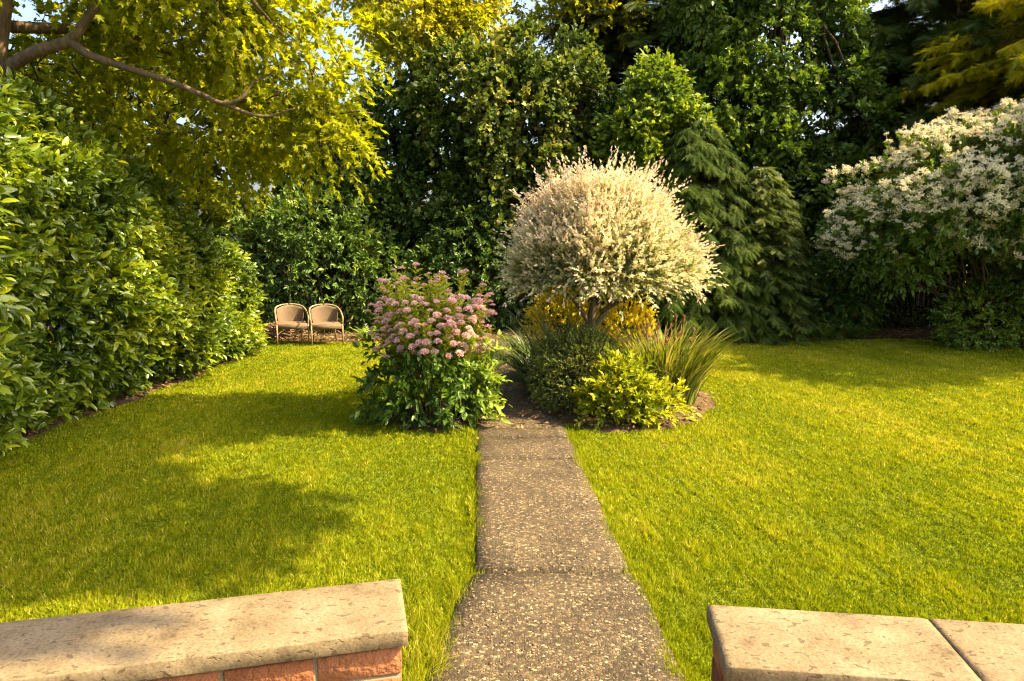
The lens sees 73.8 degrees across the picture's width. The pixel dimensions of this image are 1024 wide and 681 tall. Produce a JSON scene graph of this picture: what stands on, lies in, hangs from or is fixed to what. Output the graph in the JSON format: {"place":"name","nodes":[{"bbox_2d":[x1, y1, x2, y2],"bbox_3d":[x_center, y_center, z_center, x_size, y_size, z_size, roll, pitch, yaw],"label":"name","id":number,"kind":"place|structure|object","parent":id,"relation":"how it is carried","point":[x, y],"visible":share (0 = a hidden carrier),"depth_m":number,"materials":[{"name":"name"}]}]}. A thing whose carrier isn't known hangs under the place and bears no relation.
{"place":"outdoors","nodes":[
{"label":"outdoors","id":0,"kind":"place"},
{"bbox_2d":[4,340,233,446],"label":"hedge soil","id":1,"kind":"structure","parent":0,"point":[175,380],"depth_m":8.51,"materials":[{"name":"brown soil"}]},
{"bbox_2d":[0,66,270,457],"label":"laurel hedge","id":2,"kind":"object","parent":1,"relation":"on","point":[153,260],"visible":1,"depth_m":7.41,"materials":[{"name":"green plant"}]},
{"bbox_2d":[0,0,396,222],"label":"maple tree","id":3,"kind":"object","parent":1,"relation":"on","point":[319,112],"visible":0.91,"depth_m":8.59,"materials":[{"name":"yellow plant"}]},
{"bbox_2d":[8,0,937,245],"label":"sky","id":4,"kind":"structure","parent":0,"point":[27,13],"materials":[{"name":"white"}]},
{"bbox_2d":[0,270,1023,680],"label":"lawn","id":5,"kind":"structure","parent":0,"point":[702,582],"depth_m":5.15,"materials":[{"name":"green plant"}]},
{"bbox_2d":[0,579,407,680],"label":"garden wall","id":6,"kind":"structure","parent":5,"relation":"on","point":[354,632],"depth_m":1.84,"materials":[{"name":"stone"}]},
{"bbox_2d":[388,398,472,431],"bbox_3d":[-0.928,0.819,7.933,1.135,0.106,1.458,0,8,0],"label":"shrub bed","id":7,"kind":"object","parent":5,"relation":"on","point":[433,427],"visible":0.08,"depth_m":7.44,"materials":[{"name":"soil"}]},
{"bbox_2d":[348,262,515,433],"bbox_3d":[-0.854,0.050,7.539,1.796,1.838,1.497,0,8,0],"label":"flowering shrub","id":8,"kind":"object","parent":7,"relation":"on","point":[426,346],"visible":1,"depth_m":7.28,"materials":[{"name":"green plant"}]},
{"bbox_2d":[462,340,513,366],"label":"daylily clump","id":9,"kind":"object","parent":5,"relation":"on","point":[490,351],"visible":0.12,"depth_m":10.71,"materials":[{"name":"green plant"}]},
{"bbox_2d":[22,321,1023,445],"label":"leaf litter","id":10,"kind":"object","parent":5,"relation":"on","point":[493,425],"visible":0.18,"depth_m":10.52,"materials":[{"name":"brown plant"}]},
{"bbox_2d":[534,390,714,432],"bbox_3d":[1.384,0.672,8.940,2.411,0.106,3.595,0,8,0],"label":"flower bed","id":11,"kind":"object","parent":5,"relation":"on","point":[569,420],"visible":0.13,"depth_m":7.63,"materials":[{"name":"soil"}]},
{"bbox_2d":[489,340,535,375],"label":"daylily clump","id":12,"kind":"object","parent":11,"relation":"on","point":[523,360],"visible":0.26,"depth_m":9.96,"materials":[{"name":"green plant"}]},
{"bbox_2d":[489,325,554,361],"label":"daylily clump","id":13,"kind":"object","parent":11,"relation":"on","point":[515,343],"visible":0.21,"depth_m":11.25,"materials":[{"name":"green plant"}]},
{"bbox_2d":[502,362,574,395],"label":"daylily clump","id":14,"kind":"object","parent":11,"relation":"on","point":[520,373],"visible":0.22,"depth_m":8.87,"materials":[{"name":"green plant"}]},
{"bbox_2d":[520,284,600,368],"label":"golden shrub","id":15,"kind":"object","parent":11,"relation":"on","point":[568,312],"visible":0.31,"depth_m":9.43,"materials":[{"name":"yellow plant"}]},
{"bbox_2d":[498,294,638,398],"bbox_3d":[0.735,0.091,8.591,1.918,1.323,1.942,0,8,0],"label":"iris clump","id":16,"kind":"object","parent":11,"relation":"on","point":[544,327],"visible":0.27,"depth_m":8.47,"materials":[{"name":"plant"}]},
{"bbox_2d":[523,320,625,415],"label":"box shrub","id":17,"kind":"object","parent":11,"relation":"on","point":[593,335],"visible":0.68,"depth_m":7.84,"materials":[{"name":"green plant"}]},
{"bbox_2d":[491,138,728,363],"bbox_3d":[1.204,-0.876,8.521,2.935,3.255,3.037,0,8,0],"label":"willow tree","id":18,"kind":"object","parent":11,"relation":"on","point":[602,229],"visible":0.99,"depth_m":7.85,"materials":[{"name":"beige plant"}]},
{"bbox_2d":[529,336,696,400],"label":"catmint clump","id":19,"kind":"object","parent":11,"relation":"on","point":[583,365],"visible":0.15,"depth_m":8.17,"materials":[{"name":"green plant"}]},
{"bbox_2d":[586,284,658,358],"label":"golden shrub","id":20,"kind":"object","parent":11,"relation":"on","point":[632,316],"visible":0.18,"depth_m":9.26,"materials":[{"name":"yellow plant"}]},
{"bbox_2d":[567,341,703,430],"bbox_3d":[1.341,0.485,7.596,1.497,0.966,1.134,0,8,0],"label":"lime shrub","id":21,"kind":"object","parent":11,"relation":"on","point":[651,387],"visible":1,"depth_m":7.39,"materials":[{"name":"green plant"}]},
{"bbox_2d":[595,312,743,405],"bbox_3d":[1.885,0.229,8.338,1.948,1.122,2.018,0,8,0],"label":"sedge clump","id":22,"kind":"object","parent":11,"relation":"on","point":[692,367],"visible":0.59,"depth_m":8.04,"materials":[{"name":"green plant"}]},
{"bbox_2d":[707,605,1023,680],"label":"garden wall","id":23,"kind":"structure","parent":5,"relation":"on","point":[757,644],"depth_m":1.78,"materials":[{"name":"stone"}]},
{"bbox_2d":[40,277,1023,348],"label":"border soil","id":24,"kind":"structure","parent":0,"point":[887,329],"depth_m":14.70,"materials":[{"name":"brown soil"}]},
{"bbox_2d":[21,2,328,310],"bbox_3d":[-8.261,-4.535,15.922,7.996,8.337,4.099,0,8,0],"label":"plane tree","id":25,"kind":"object","parent":24,"relation":"on","point":[217,217],"visible":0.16,"depth_m":15.33,"materials":[{"name":"green plant"}]},
{"bbox_2d":[263,321,316,339],"bbox_3d":[-5.025,-0.237,13.990,2.554,0.362,0.888,0,8,0],"label":"brushwood pile","id":26,"kind":"object","parent":24,"relation":"on","point":[270,331],"visible":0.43,"depth_m":13.91,"materials":[{"name":"brown wood"}]},
{"bbox_2d":[274,303,309,345],"bbox_3d":[-4.328,-0.326,13.364,0.633,0.759,0.560,-4,9,-24],"label":"wicker chair","id":27,"kind":"object","parent":24,"relation":"on","point":[290,316],"visible":1,"depth_m":13.44,"materials":[{"name":"wicker"}]},
{"bbox_2d":[219,175,428,332],"bbox_3d":[-4.142,-1.837,14.912,4.802,3.478,2.584,0,8,0],"label":"laurel shrub","id":28,"kind":"object","parent":24,"relation":"on","point":[358,249],"visible":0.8,"depth_m":14.57,"materials":[{"name":"green plant"}]},
{"bbox_2d":[308,304,343,345],"bbox_3d":[-3.638,-0.316,13.295,0.633,0.759,0.560,-3,9,-22],"label":"wicker chair","id":29,"kind":"object","parent":24,"relation":"on","point":[324,316],"visible":1,"depth_m":13.36,"materials":[{"name":"wicker"}]},
{"bbox_2d":[344,324,381,339],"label":"fern","id":30,"kind":"object","parent":24,"relation":"on","point":[364,330],"visible":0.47,"depth_m":13.86,"materials":[{"name":"green plant"}]},
{"bbox_2d":[282,72,484,290],"bbox_3d":[-3.023,-3.426,16.534,5.230,5.968,3.423,0,8,0],"label":"holm oak","id":31,"kind":"object","parent":24,"relation":"on","point":[396,195],"visible":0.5,"depth_m":15.56,"materials":[{"name":"green plant"}]},
{"bbox_2d":[315,0,512,280],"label":"ash tree","id":32,"kind":"object","parent":24,"relation":"on","point":[448,19],"visible":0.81,"depth_m":15.35,"materials":[{"name":"yellow plant"}]},
{"bbox_2d":[390,196,562,331],"bbox_3d":[-0.846,-1.634,15.065,4.244,3.056,2.452,0,8,0],"label":"laurel shrub","id":33,"kind":"object","parent":24,"relation":"on","point":[435,264],"visible":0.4,"depth_m":14.59,"materials":[{"name":"green plant"}]},
{"bbox_2d":[385,16,647,322],"bbox_3d":[0.319,-3.811,15.835,6.169,6.930,3.598,0,8,0],"label":"ivy tree","id":34,"kind":"object","parent":24,"relation":"on","point":[504,84],"visible":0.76,"depth_m":14.83,"materials":[{"name":"green plant"}]},
{"bbox_2d":[20,246,1018,313],"bbox_3d":[-0.045,-1.649,18.174,32.010,1.960,0.100,0,8,0],"label":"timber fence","id":35,"kind":"object","parent":24,"relation":"on","point":[915,296],"visible":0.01,"depth_m":18.18,"materials":[{"name":"brown wood"}]},
{"bbox_2d":[501,0,658,168],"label":"birch tree","id":36,"kind":"object","parent":24,"relation":"on","point":[586,5],"visible":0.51,"depth_m":17.99,"materials":[{"name":"green plant"}]},
{"bbox_2d":[552,279,690,332],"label":"laurel shrub","id":37,"kind":"object","parent":24,"relation":"on","point":[603,298],"visible":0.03,"depth_m":14.21,"materials":[{"name":"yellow plant"}]},
{"bbox_2d":[506,0,755,204],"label":"pine tree","id":38,"kind":"object","parent":24,"relation":"on","point":[603,39],"visible":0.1,"depth_m":17.73,"materials":[{"name":"green plant"}]},
{"bbox_2d":[588,45,722,215],"bbox_3d":[3.109,-3.280,15.152,3.013,6.078,2.617,0,8,0],"label":"lime tree","id":39,"kind":"object","parent":24,"relation":"on","point":[655,118],"visible":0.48,"depth_m":14.34,"materials":[{"name":"green plant"}]},
{"bbox_2d":[600,119,793,345],"bbox_3d":[3.854,-2.332,14.733,4.640,4.734,4.563,0,8,0],"label":"weeping cypress","id":40,"kind":"object","parent":24,"relation":"on","point":[715,160],"visible":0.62,"depth_m":13.64,"materials":[{"name":"green plant"}]},
{"bbox_2d":[700,166,846,346],"bbox_3d":[5.222,-1.825,14.409,3.466,3.622,3.546,0,8,0],"label":"cypress","id":41,"kind":"object","parent":24,"relation":"on","point":[769,190],"visible":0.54,"depth_m":13.67,"materials":[{"name":"green plant"}]},
{"bbox_2d":[649,0,911,287],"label":"beech tree","id":42,"kind":"object","parent":24,"relation":"on","point":[769,128],"visible":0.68,"depth_m":15.61,"materials":[{"name":"green plant"}]},
{"bbox_2d":[807,324,844,338],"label":"fern","id":43,"kind":"object","parent":24,"relation":"on","point":[820,335],"visible":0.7,"depth_m":13.77,"materials":[{"name":"green plant"}]},
{"bbox_2d":[776,239,899,337],"bbox_3d":[6.813,-1.101,14.404,2.673,2.170,2.024,0,8,0],"label":"laurel shrub","id":44,"kind":"object","parent":24,"relation":"on","point":[861,309],"visible":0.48,"depth_m":13.97,"materials":[{"name":"green plant"}]},
{"bbox_2d":[839,320,879,338],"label":"fern","id":45,"kind":"object","parent":24,"relation":"on","point":[850,333],"visible":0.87,"depth_m":13.94,"materials":[{"name":"green plant"}]},
{"bbox_2d":[764,0,1023,273],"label":"cedar tree","id":46,"kind":"object","parent":24,"relation":"on","point":[900,36],"visible":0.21,"depth_m":16.26,"materials":[{"name":"green plant"}]},
{"bbox_2d":[818,239,1010,328],"bbox_3d":[9.457,-1.372,15.614,4.901,2.330,2.155,0,8,0],"label":"laurel shrub","id":47,"kind":"object","parent":24,"relation":"on","point":[907,307],"visible":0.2,"depth_m":15.34,"materials":[{"name":"green plant"}]},
{"bbox_2d":[809,97,1023,342],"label":"flowering shrub","id":48,"kind":"object","parent":24,"relation":"on","point":[931,223],"visible":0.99,"depth_m":12.14,"materials":[{"name":"white plant"}]},
{"bbox_2d":[864,0,1023,204],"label":"larch tree","id":49,"kind":"object","parent":24,"relation":"on","point":[1010,64],"visible":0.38,"depth_m":14.84,"materials":[{"name":"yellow plant"}]},
{"bbox_2d":[924,262,1023,351],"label":"shrub","id":50,"kind":"object","parent":24,"relation":"on","point":[999,335],"visible":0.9,"depth_m":12.55,"materials":[{"name":"green plant"}]},
{"bbox_2d":[428,338,684,680],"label":"path","id":51,"kind":"structure","parent":0,"point":[508,553],"depth_m":4.02,"materials":[{"name":"grey concrete"}]},
{"bbox_2d":[401,427,698,680],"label":"grass edge","id":52,"kind":"object","parent":51,"relation":"on","point":[422,656],"depth_m":3.47,"materials":[{"name":"green plant"}]}
]}

